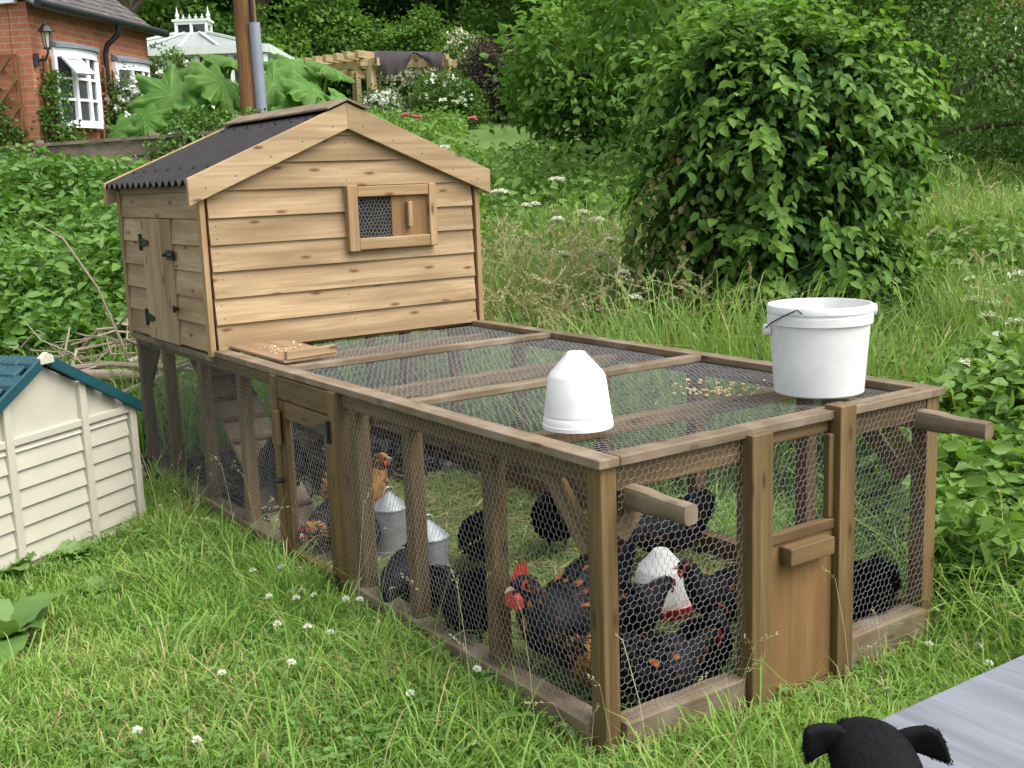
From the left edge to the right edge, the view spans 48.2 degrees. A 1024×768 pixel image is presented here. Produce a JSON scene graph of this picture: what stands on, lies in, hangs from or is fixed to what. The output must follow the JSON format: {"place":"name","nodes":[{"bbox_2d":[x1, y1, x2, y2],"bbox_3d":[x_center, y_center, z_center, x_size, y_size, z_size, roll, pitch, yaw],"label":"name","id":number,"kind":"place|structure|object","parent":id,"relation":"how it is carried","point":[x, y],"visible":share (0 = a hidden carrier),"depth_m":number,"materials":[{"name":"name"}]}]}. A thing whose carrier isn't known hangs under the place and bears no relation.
{"place":"outdoors","nodes":[
{"label":"outdoors","id":0,"kind":"place"},
{"bbox_2d":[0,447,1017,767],"bbox_3d":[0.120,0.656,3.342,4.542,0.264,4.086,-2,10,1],"label":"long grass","id":1,"kind":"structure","parent":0,"point":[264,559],"depth_m":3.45,"materials":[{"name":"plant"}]},
{"bbox_2d":[0,101,1023,767],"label":"ground","id":2,"kind":"structure","parent":0,"point":[468,753],"depth_m":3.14,"materials":[{"name":"plant"}]},
{"bbox_2d":[0,551,44,579],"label":"dock plant","id":3,"kind":"object","parent":2,"relation":"on","point":[28,557],"visible":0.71,"depth_m":3.85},
{"bbox_2d":[0,591,60,674],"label":"dock plant","id":4,"kind":"object","parent":2,"relation":"on","point":[20,616],"visible":0.96,"depth_m":3.36,"materials":[{"name":"plant"}]},
{"bbox_2d":[42,539,94,562],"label":"dock plant","id":5,"kind":"object","parent":2,"relation":"on","point":[69,544],"visible":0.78,"depth_m":4.06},
{"bbox_2d":[0,352,145,584],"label":"plastic playhouse","id":6,"kind":"object","parent":2,"relation":"on","point":[68,470],"visible":0.94,"depth_m":4.11,"materials":[{"name":"plastic"}]},
{"bbox_2d":[0,0,169,159],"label":"brick cottage","id":7,"kind":"structure","parent":2,"relation":"on","point":[88,37],"depth_m":14.75,"materials":[{"name":"brick"}]},
{"bbox_2d":[0,54,27,144],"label":"trellis","id":8,"kind":"object","parent":7,"relation":"attached to","point":[17,78],"visible":0.68,"depth_m":14.15,"materials":[{"name":"brown wood"}]},
{"bbox_2d":[0,89,33,148],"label":"climbing plant","id":9,"kind":"object","parent":7,"relation":"attached to","point":[14,139],"visible":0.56,"depth_m":14.12,"materials":[{"name":"green plant"}]},
{"bbox_2d":[33,20,53,65],"bbox_3d":[-5.764,-4.200,14.096,0.310,0.540,0.182,3,11,25],"label":"wall lantern","id":10,"kind":"object","parent":7,"relation":"attached to","point":[45,29],"depth_m":14.04,"materials":[{"name":"black metal"}]},
{"bbox_2d":[42,55,57,146],"bbox_3d":[-5.814,-3.469,14.420,0.058,1.285,0.185,0,10,11],"label":"trellis","id":11,"kind":"object","parent":7,"relation":"attached to","point":[44,65],"visible":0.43,"depth_m":14.33,"materials":[{"name":"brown wood"}]},
{"bbox_2d":[30,63,91,146],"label":"climbing plant","id":12,"kind":"object","parent":7,"relation":"attached to","point":[63,135],"visible":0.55,"depth_m":14.31,"materials":[{"name":"green plant"}]},
{"bbox_2d":[49,39,103,129],"bbox_3d":[-5.547,-3.910,14.955,0.486,1.110,1.061,0,10,11],"label":"window","id":13,"kind":"structure","parent":7,"relation":"in","point":[67,57],"depth_m":14.76,"materials":[{"name":"white paint"}]},
{"bbox_2d":[99,65,110,138],"bbox_3d":[-5.581,-3.697,15.643,0.058,1.285,0.195,0,10,11],"label":"trellis","id":14,"kind":"object","parent":7,"relation":"attached to","point":[104,133],"visible":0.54,"depth_m":15.63,"materials":[{"name":"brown wood"}]},
{"bbox_2d":[101,61,158,158],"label":"climbing rose","id":15,"kind":"object","parent":7,"relation":"attached to","point":[124,108],"visible":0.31,"depth_m":15.70,"materials":[{"name":"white plant"}]},
{"bbox_2d":[110,54,151,110],"bbox_3d":[-5.350,-4.145,16.395,0.335,1.090,0.960,0,10,11],"label":"window","id":16,"kind":"structure","parent":7,"relation":"in","point":[144,69],"depth_m":16.08,"materials":[{"name":"white paint"}]},
{"bbox_2d":[72,574,118,601],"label":"dock plant","id":17,"kind":"object","parent":2,"relation":"on","point":[102,581],"visible":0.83,"depth_m":3.70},
{"bbox_2d":[9,221,197,404],"bbox_3d":[-1.977,-0.285,6.306,1.551,1.265,1.435,6,13,39],"label":"brush pile","id":18,"kind":"object","parent":2,"relation":"on","point":[81,366],"visible":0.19,"depth_m":6.22,"materials":[{"name":"brown wood"}]},
{"bbox_2d":[0,131,215,198],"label":"board fence","id":19,"kind":"object","parent":2,"relation":"on","point":[132,146],"visible":0.26,"depth_m":11.05,"materials":[{"name":"brown wood"}]},
{"bbox_2d":[139,97,321,160],"bbox_3d":[-2.556,-2.433,11.514,2.378,0.931,1.095,-9,12,-34],"label":"ivy","id":20,"kind":"object","parent":19,"relation":"attached to","point":[202,118],"visible":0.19,"depth_m":11.03,"materials":[{"name":"green plant"}]},
{"bbox_2d":[0,257,271,461],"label":"bank grass","id":21,"kind":"structure","parent":2,"relation":"on","point":[136,394],"depth_m":5.86,"materials":[{"name":"plant"}]},
{"bbox_2d":[116,0,178,16],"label":"woodland tree","id":22,"kind":"object","parent":2,"relation":"on","point":[133,6],"visible":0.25,"depth_m":29.77,"materials":[{"name":"green plant"}]},
{"bbox_2d":[106,54,240,142],"bbox_3d":[-3.437,-2.864,12.420,1.279,1.476,1.705,4,12,30],"label":"gunnera","id":23,"kind":"object","parent":2,"relation":"on","point":[206,82],"visible":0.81,"depth_m":12.06,"materials":[{"name":"plant"}]},
{"bbox_2d":[83,369,270,409],"bbox_3d":[-1.725,0.065,6.063,1.271,0.378,0.139,-4,10,-10],"label":"fallen log","id":24,"kind":"object","parent":2,"relation":"on","point":[103,373],"visible":0.13,"depth_m":5.97,"materials":[{"name":"brown wood"}]},
{"bbox_2d":[0,141,360,376],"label":"bank weeds","id":25,"kind":"object","parent":2,"relation":"on","point":[84,220],"visible":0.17,"depth_m":7.51,"materials":[{"name":"green plant"}]},
{"bbox_2d":[116,353,255,449],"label":"bank weeds","id":26,"kind":"object","parent":2,"relation":"on","point":[166,422],"visible":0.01,"depth_m":5.72,"materials":[{"name":"green plant"}]},
{"bbox_2d":[147,41,240,120],"bbox_3d":[-4.565,-4.335,17.578,1.144,1.713,2.413,5,12,34],"label":"climbing rose","id":27,"kind":"object","parent":2,"relation":"on","point":[163,65],"visible":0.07,"depth_m":16.87,"materials":[{"name":"green plant"}]},
{"bbox_2d":[147,6,294,134],"bbox_3d":[-5.736,-5.343,20.950,3.180,3.025,2.540,-2,10,0],"label":"conservatory","id":28,"kind":"object","parent":2,"relation":"on","point":[194,38],"visible":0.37,"depth_m":20.05,"materials":[{"name":"white paint"}]},
{"bbox_2d":[233,0,266,114],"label":"utility pole","id":29,"kind":"object","parent":2,"relation":"on","point":[252,88],"visible":0.46,"depth_m":11.85,"materials":[{"name":"brown wood"}]},
{"bbox_2d":[230,0,328,30],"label":"woodland tree","id":30,"kind":"object","parent":2,"relation":"on","point":[263,2],"visible":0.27,"depth_m":36.22,"materials":[{"name":"green plant"}]},
{"bbox_2d":[237,53,354,111],"bbox_3d":[-2.472,-3.167,13.351,1.330,1.470,1.326,-9,12,-34],"label":"gunnera","id":31,"kind":"object","parent":2,"relation":"on","point":[290,83],"visible":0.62,"depth_m":13.21,"materials":[{"name":"plant"}]},
{"bbox_2d":[140,341,476,518],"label":"wood chippings","id":32,"kind":"object","parent":2,"relation":"on","point":[395,458],"visible":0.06,"depth_m":5.19,"materials":[{"name":"wood"}]},
{"bbox_2d":[298,497,331,549],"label":"hen","id":33,"kind":"object","parent":2,"relation":"on","point":[321,529],"visible":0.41,"depth_m":3.96,"materials":[{"name":"beige"}]},
{"bbox_2d":[299,524,332,566],"bbox_3d":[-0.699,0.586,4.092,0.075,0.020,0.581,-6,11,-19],"label":"chicken","id":34,"kind":"object","parent":2,"relation":"on","point":[307,545],"visible":0.04,"depth_m":4.01,"materials":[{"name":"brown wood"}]},
{"bbox_2d":[261,0,387,94],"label":"shrub","id":35,"kind":"object","parent":2,"relation":"on","point":[334,40],"visible":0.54,"depth_m":34.16,"materials":[{"name":"green plant"}]},
{"bbox_2d":[308,452,390,502],"bbox_3d":[-0.615,0.403,4.367,0.384,0.318,0.188,3,11,25],"label":"hen","id":36,"kind":"object","parent":2,"relation":"on","point":[322,463],"visible":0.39,"depth_m":4.29,"materials":[{"name":"orange"}]},
{"bbox_2d":[321,0,445,104],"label":"woodland tree","id":37,"kind":"object","parent":2,"relation":"on","point":[384,2],"visible":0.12,"depth_m":39.17,"materials":[{"name":"green plant"}]},
{"bbox_2d":[374,486,406,562],"bbox_3d":[-0.431,0.485,4.055,0.188,0.254,0.188,-9,12,-34],"label":"galvanised drinker","id":38,"kind":"object","parent":2,"relation":"on","point":[390,517],"visible":0.54,"depth_m":4.00,"materials":[{"name":"silver metal"}]},
{"bbox_2d":[379,539,428,619],"bbox_3d":[-0.332,0.590,3.518,0.142,0.219,0.305,2,11,20],"label":"hen","id":39,"kind":"object","parent":2,"relation":"on","point":[402,551],"visible":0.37,"depth_m":3.44,"materials":[{"name":"black"}]},
{"bbox_2d":[367,2,469,80],"bbox_3d":[-2.584,-9.627,34.559,3.621,3.610,2.534,-9,12,-34],"label":"shrub","id":40,"kind":"object","parent":2,"relation":"on","point":[410,34],"visible":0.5,"depth_m":33.85,"materials":[{"name":"green plant"}]},
{"bbox_2d":[374,0,476,29],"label":"woodland tree","id":41,"kind":"object","parent":2,"relation":"on","point":[418,2],"visible":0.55,"depth_m":37.23,"materials":[{"name":"green plant"}]},
{"bbox_2d":[408,564,454,618],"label":"hen","id":42,"kind":"object","parent":2,"relation":"on","point":[432,571],"visible":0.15,"depth_m":3.39,"materials":[{"name":"black"}]},
{"bbox_2d":[128,403,755,767],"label":"rye grass stalks","id":43,"kind":"object","parent":2,"relation":"on","point":[380,601],"visible":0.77,"depth_m":3.11,"materials":[{"name":"plant"}]},
{"bbox_2d":[122,427,763,745],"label":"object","id":44,"kind":"object","parent":43,"relation":"attached to","point":[535,703],"visible":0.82,"depth_m":2.87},
{"bbox_2d":[427,514,457,571],"bbox_3d":[-0.267,0.542,3.717,0.184,0.249,0.184,-9,12,-34],"label":"galvanised drinker","id":45,"kind":"object","parent":2,"relation":"on","point":[434,538],"visible":0.27,"depth_m":3.67,"materials":[{"name":"silver metal"}]},
{"bbox_2d":[438,565,487,644],"bbox_3d":[-0.119,0.607,3.189,0.176,0.281,0.386,-6,11,-19],"label":"hen","id":46,"kind":"object","parent":2,"relation":"on","point":[472,598],"visible":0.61,"depth_m":3.10,"materials":[{"name":"black"}]},
{"bbox_2d":[457,510,484,567],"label":"hen","id":47,"kind":"object","parent":2,"relation":"on","point":[473,536],"visible":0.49,"depth_m":3.71,"materials":[{"name":"black"}]},
{"bbox_2d":[136,0,890,113],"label":"woodland fringe","id":48,"kind":"object","parent":2,"relation":"on","point":[225,26],"visible":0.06,"depth_m":34.85,"materials":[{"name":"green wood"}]},
{"bbox_2d":[13,504,1015,767],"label":"clover leaves","id":49,"kind":"object","parent":2,"relation":"on","point":[285,748],"visible":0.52,"depth_m":2.81,"materials":[{"name":"plant"}]},
{"bbox_2d":[144,0,921,97],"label":"woodland undergrowth","id":50,"kind":"object","parent":2,"relation":"on","point":[222,5],"depth_m":40.00,"materials":[{"name":"green plant"}]},
{"bbox_2d":[497,32,580,122],"bbox_3d":[1.096,-8.015,30.049,2.766,3.202,3.381,-9,12,-34],"label":"shrub","id":51,"kind":"object","parent":2,"relation":"on","point":[508,100],"visible":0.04,"depth_m":30.08,"materials":[{"name":"green plant"}]},
{"bbox_2d":[457,135,632,156],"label":"border plants","id":52,"kind":"object","parent":2,"relation":"on","point":[471,147],"visible":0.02,"depth_m":19.14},
{"bbox_2d":[103,98,993,764],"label":"chicken coop","id":53,"kind":"structure","parent":2,"relation":"on","point":[329,222],"depth_m":3.65,"materials":[{"name":"brown wood"}]},
{"bbox_2d":[138,218,182,345],"bbox_3d":[-1.452,-0.423,4.699,0.048,0.505,0.437,-9,12,-34],"label":"side door","id":54,"kind":"structure","parent":53,"relation":"in","point":[155,238],"depth_m":4.70,"materials":[{"name":"brown wood"}]},
{"bbox_2d":[229,339,336,363],"bbox_3d":[-0.825,-0.138,4.203,0.252,0.041,0.519,-9,12,-34],"label":"tray","id":55,"kind":"object","parent":53,"relation":"on","point":[305,353],"visible":1,"depth_m":4.06,"materials":[{"name":"beige wood"}]},
{"bbox_2d":[257,437,308,504],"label":"hen","id":56,"kind":"object","parent":53,"relation":"on","point":[270,469],"visible":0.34,"depth_m":4.35,"materials":[{"name":"black"}]},
{"bbox_2d":[270,399,341,599],"bbox_3d":[-0.666,0.370,3.740,0.055,0.597,0.427,-9,12,-34],"label":"run door","id":57,"kind":"structure","parent":53,"relation":"in","point":[281,419],"depth_m":3.80,"materials":[{"name":"wood"}]},
{"bbox_2d":[343,183,437,251],"bbox_3d":[-0.489,-0.683,4.663,0.408,0.260,0.038,-9,12,-34],"label":"window frame","id":58,"kind":"structure","parent":53,"relation":"in","point":[367,208],"depth_m":4.63,"materials":[{"name":"brown wood"}]},
{"bbox_2d":[542,350,613,433],"bbox_3d":[0.158,0.012,2.772,0.173,0.184,0.173,-9,12,-34],"label":"poultry drinker","id":59,"kind":"object","parent":53,"relation":"on","point":[577,399],"visible":1,"depth_m":2.71,"materials":[{"name":"white plastic"}]},
{"bbox_2d":[652,379,768,403],"bbox_3d":[0.597,0.014,3.304,0.538,0.005,0.356,-9,12,-34],"label":"spilt corn","id":60,"kind":"object","parent":53,"relation":"on","point":[717,389],"visible":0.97,"depth_m":3.28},
{"bbox_2d":[772,432,834,709],"bbox_3d":[0.727,0.501,2.857,0.243,0.742,0.056,-9,12,-34],"label":"end door","id":61,"kind":"structure","parent":53,"relation":"in","point":[801,587],"depth_m":2.87,"materials":[{"name":"brown wood"}]},
{"bbox_2d":[762,298,877,398],"bbox_3d":[0.836,-0.099,3.123,0.287,0.243,0.280,-9,12,-34],"label":"bucket","id":62,"kind":"object","parent":53,"relation":"on","point":[819,348],"visible":1,"depth_m":3.02,"materials":[{"name":"white plastic"}]},
{"bbox_2d":[530,492,570,554],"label":"hen","id":63,"kind":"object","parent":2,"relation":"on","point":[544,532],"visible":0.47,"depth_m":3.86,"materials":[{"name":"black"}]},
{"bbox_2d":[104,581,1023,767],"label":"arching grass","id":64,"kind":"structure","parent":2,"relation":"on","point":[369,765],"depth_m":2.68,"materials":[{"name":"plant"}]},
{"bbox_2d":[504,516,639,687],"bbox_3d":[0.169,0.545,2.995,0.492,0.450,0.222,-11,13,-40],"label":"cockerel","id":65,"kind":"object","parent":2,"relation":"on","point":[580,589],"visible":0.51,"depth_m":2.89,"materials":[{"name":"black"}]},
{"bbox_2d":[376,206,796,440],"bbox_3d":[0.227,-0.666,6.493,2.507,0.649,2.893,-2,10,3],"label":"tall grass","id":66,"kind":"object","parent":2,"relation":"on","point":[522,239],"visible":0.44,"depth_m":6.12,"materials":[{"name":"plant"}]},
{"bbox_2d":[550,626,627,709],"bbox_3d":[0.259,0.694,2.848,0.332,0.223,0.142,-3,10,-4],"label":"hen","id":67,"kind":"object","parent":2,"relation":"on","point":[579,652],"visible":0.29,"depth_m":2.81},
{"bbox_2d":[479,0,703,164],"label":"hazel tree","id":68,"kind":"object","parent":2,"relation":"on","point":[585,99],"visible":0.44,"depth_m":12.68,"materials":[{"name":"green plant"}]},
{"bbox_2d":[261,464,941,745],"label":"hay wisps","id":69,"kind":"object","parent":2,"relation":"on","point":[555,566],"visible":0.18,"depth_m":3.93,"materials":[{"name":"plant"}]},
{"bbox_2d":[619,575,675,630],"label":"hen","id":70,"kind":"object","parent":2,"relation":"on","point":[640,617],"visible":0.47,"depth_m":3.09,"materials":[{"name":"black"}]},
{"bbox_2d":[589,625,725,700],"bbox_3d":[0.364,0.679,2.794,0.400,0.275,0.177,-8,12,-28],"label":"hen","id":71,"kind":"object","parent":2,"relation":"on","point":[641,651],"visible":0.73,"depth_m":2.73,"materials":[{"name":"black"}]},
{"bbox_2d":[635,547,696,620],"bbox_3d":[0.451,0.591,3.458,0.228,0.194,0.228,-9,12,-34],"label":"poultry drinker","id":72,"kind":"object","parent":2,"relation":"on","point":[674,562],"visible":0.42,"depth_m":3.40,"materials":[{"name":"white plastic"}]},
{"bbox_2d":[638,487,716,553],"bbox_3d":[0.501,0.484,3.787,0.402,0.268,0.168,-6,11,-19],"label":"hen","id":73,"kind":"object","parent":2,"relation":"on","point":[670,535],"visible":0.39,"depth_m":3.73,"materials":[{"name":"black"}]},
{"bbox_2d":[336,150,1023,415],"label":"nettles","id":74,"kind":"object","parent":2,"relation":"on","point":[1003,243],"visible":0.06,"depth_m":6.74,"materials":[{"name":"plant"}]},
{"bbox_2d":[453,116,936,244],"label":"nettles","id":75,"kind":"object","parent":2,"relation":"on","point":[509,165],"visible":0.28,"depth_m":10.38,"materials":[{"name":"plant"}]},
{"bbox_2d":[672,559,736,637],"bbox_3d":[0.619,0.590,3.236,0.334,0.253,0.160,-3,10,-4],"label":"hen","id":76,"kind":"object","parent":2,"relation":"on","point":[705,593],"visible":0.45,"depth_m":3.19,"materials":[{"name":"black"}]},
{"bbox_2d":[677,603,735,680],"bbox_3d":[0.502,0.665,2.964,0.147,0.237,0.344,3,11,25],"label":"hen","id":77,"kind":"object","parent":2,"relation":"on","point":[715,617],"visible":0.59,"depth_m":2.91,"materials":[{"name":"black"}]},
{"bbox_2d":[541,0,917,102],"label":"hazel tree","id":78,"kind":"object","parent":2,"relation":"on","point":[620,62],"visible":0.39,"depth_m":9.90,"materials":[{"name":"green plant"}]},
{"bbox_2d":[598,0,975,348],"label":"hazel bush","id":79,"kind":"object","parent":2,"relation":"on","point":[761,103],"visible":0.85,"depth_m":5.70,"materials":[{"name":"green plant"}]},
{"bbox_2d":[615,484,1013,761],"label":"rye grass stalks","id":80,"kind":"object","parent":2,"relation":"on","point":[846,649],"visible":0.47,"depth_m":2.83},
{"bbox_2d":[615,467,1021,685],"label":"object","id":81,"kind":"object","parent":80,"relation":"on","point":[884,636],"visible":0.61,"depth_m":2.85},
{"bbox_2d":[800,715,953,767],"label":"dog","id":82,"kind":"object","parent":2,"relation":"on","point":[861,742],"visible":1,"depth_m":1.51},
{"bbox_2d":[853,553,902,621],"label":"hen","id":83,"kind":"object","parent":2,"relation":"on","point":[892,584],"visible":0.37,"depth_m":3.15,"materials":[{"name":"black"}]},
{"bbox_2d":[756,326,1023,629],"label":"verge weeds","id":84,"kind":"object","parent":2,"relation":"on","point":[963,461],"visible":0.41,"depth_m":3.75,"materials":[{"name":"plant"}]},
{"bbox_2d":[808,0,1023,172],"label":"thicket","id":85,"kind":"object","parent":2,"relation":"on","point":[946,91],"visible":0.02,"depth_m":14.10,"materials":[{"name":"green plant"}]},
{"bbox_2d":[814,0,1023,173],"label":"wild plum tree","id":86,"kind":"object","parent":2,"relation":"on","point":[1013,53],"visible":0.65,"depth_m":10.09,"materials":[{"name":"green plant"}]},
{"bbox_2d":[880,160,1023,343],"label":"meadow weeds","id":87,"kind":"object","parent":2,"relation":"on","point":[1012,242],"visible":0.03,"depth_m":8.79,"materials":[{"name":"plant"}]},
{"bbox_2d":[881,655,1023,767],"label":"weathered table","id":88,"kind":"object","parent":2,"relation":"on","point":[977,721],"depth_m":1.79,"materials":[{"name":"wood"}]},
{"bbox_2d":[886,185,1022,346],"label":"meadow stalks","id":89,"kind":"object","parent":2,"relation":"on","point":[956,248],"visible":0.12,"depth_m":6.70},
{"bbox_2d":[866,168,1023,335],"bbox_3d":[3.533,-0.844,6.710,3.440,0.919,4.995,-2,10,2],"label":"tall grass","id":90,"kind":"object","parent":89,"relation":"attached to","point":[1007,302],"visible":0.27,"depth_m":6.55,"materials":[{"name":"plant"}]},
{"bbox_2d":[903,0,1023,145],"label":"thicket","id":91,"kind":"object","parent":2,"relation":"on","point":[966,60],"visible":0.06,"depth_m":19.05,"materials":[{"name":"green plant"}]},
{"bbox_2d":[925,0,1023,183],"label":"thicket","id":92,"kind":"object","parent":2,"relation":"on","point":[1005,143],"visible":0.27,"depth_m":13.21,"materials":[{"name":"green plant"}]},
{"bbox_2d":[939,1,1023,102],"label":"tree","id":93,"kind":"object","parent":2,"relation":"on","point":[988,24],"depth_m":25.94,"materials":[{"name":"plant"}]},
{"bbox_2d":[237,464,864,757],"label":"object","id":94,"kind":"structure","parent":0,"point":[546,576],"depth_m":3.96,"materials":[{"name":"plant"}]},
{"bbox_2d":[317,151,1023,501],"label":"meadow grass","id":95,"kind":"structure","parent":0,"point":[699,341],"depth_m":5.24,"materials":[{"name":"plant"}]},
{"bbox_2d":[403,102,960,158],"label":"lawn","id":96,"kind":"structure","parent":0,"point":[487,138],"depth_m":26.37,"materials":[{"name":"plant"}]},
{"bbox_2d":[221,105,469,153],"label":"border plants","id":97,"kind":"object","parent":96,"relation":"on","point":[448,134],"visible":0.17,"depth_m":18.95,"materials":[{"name":"plant"}]},
{"bbox_2d":[295,50,456,103],"bbox_3d":[-3.989,-7.936,31.912,4.040,2.222,4.338,-9,12,-34],"label":"pergola","id":98,"kind":"object","parent":96,"relation":"on","point":[357,61],"visible":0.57,"depth_m":30.54,"materials":[{"name":"brown wood"}]},
{"bbox_2d":[374,51,411,74],"bbox_3d":[-3.121,-8.452,30.108,1.088,0.600,0.109,-7,11,-27],"label":"shade cloth","id":99,"kind":"object","parent":98,"relation":"hanging from","point":[393,62],"visible":1,"depth_m":30.09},
{"bbox_2d":[412,51,442,71],"bbox_3d":[-2.252,-8.573,30.549,0.913,0.580,0.109,-7,11,-27],"label":"shade cloth","id":100,"kind":"object","parent":98,"relation":"hanging from","point":[435,59],"visible":0.98,"depth_m":30.58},
{"bbox_2d":[356,80,411,116],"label":"rose bush","id":101,"kind":"object","parent":96,"relation":"on","point":[383,98],"visible":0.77,"depth_m":28.51,"materials":[{"name":"white plant"}]},
{"bbox_2d":[357,56,459,118],"bbox_3d":[-2.696,-8.093,31.790,3.040,2.216,2.160,-9,12,-34],"label":"rose bush","id":102,"kind":"object","parent":96,"relation":"on","point":[405,75],"visible":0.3,"depth_m":31.38,"materials":[{"name":"white plant"}]},
{"bbox_2d":[403,65,492,129],"bbox_3d":[-1.607,-7.133,28.870,2.092,1.832,2.120,-9,12,-34],"label":"clipped shrub","id":103,"kind":"object","parent":96,"relation":"on","point":[464,91],"visible":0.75,"depth_m":28.57,"materials":[{"name":"green plant"}]},
{"bbox_2d":[427,24,490,119],"bbox_3d":[-1.275,-8.743,32.509,2.298,2.861,2.343,-9,12,-34],"label":"rose bush","id":104,"kind":"object","parent":96,"relation":"on","point":[458,42],"visible":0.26,"depth_m":31.99,"materials":[{"name":"green plant"}]},
{"bbox_2d":[453,30,527,121],"bbox_3d":[-0.345,-8.332,31.338,2.670,2.719,2.410,-1,10,7],"label":"purple shrub","id":105,"kind":"object","parent":96,"relation":"on","point":[489,85],"visible":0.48,"depth_m":30.94,"materials":[{"name":"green plant"}]},
{"bbox_2d":[727,409,1023,661],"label":"verge grass","id":106,"kind":"structure","parent":0,"point":[973,601],"depth_m":3.29,"materials":[{"name":"plant"}]},
{"bbox_2d":[857,145,1023,359],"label":"meadow grass","id":107,"kind":"structure","parent":0,"point":[1014,181],"depth_m":9.26,"materials":[{"name":"plant"}]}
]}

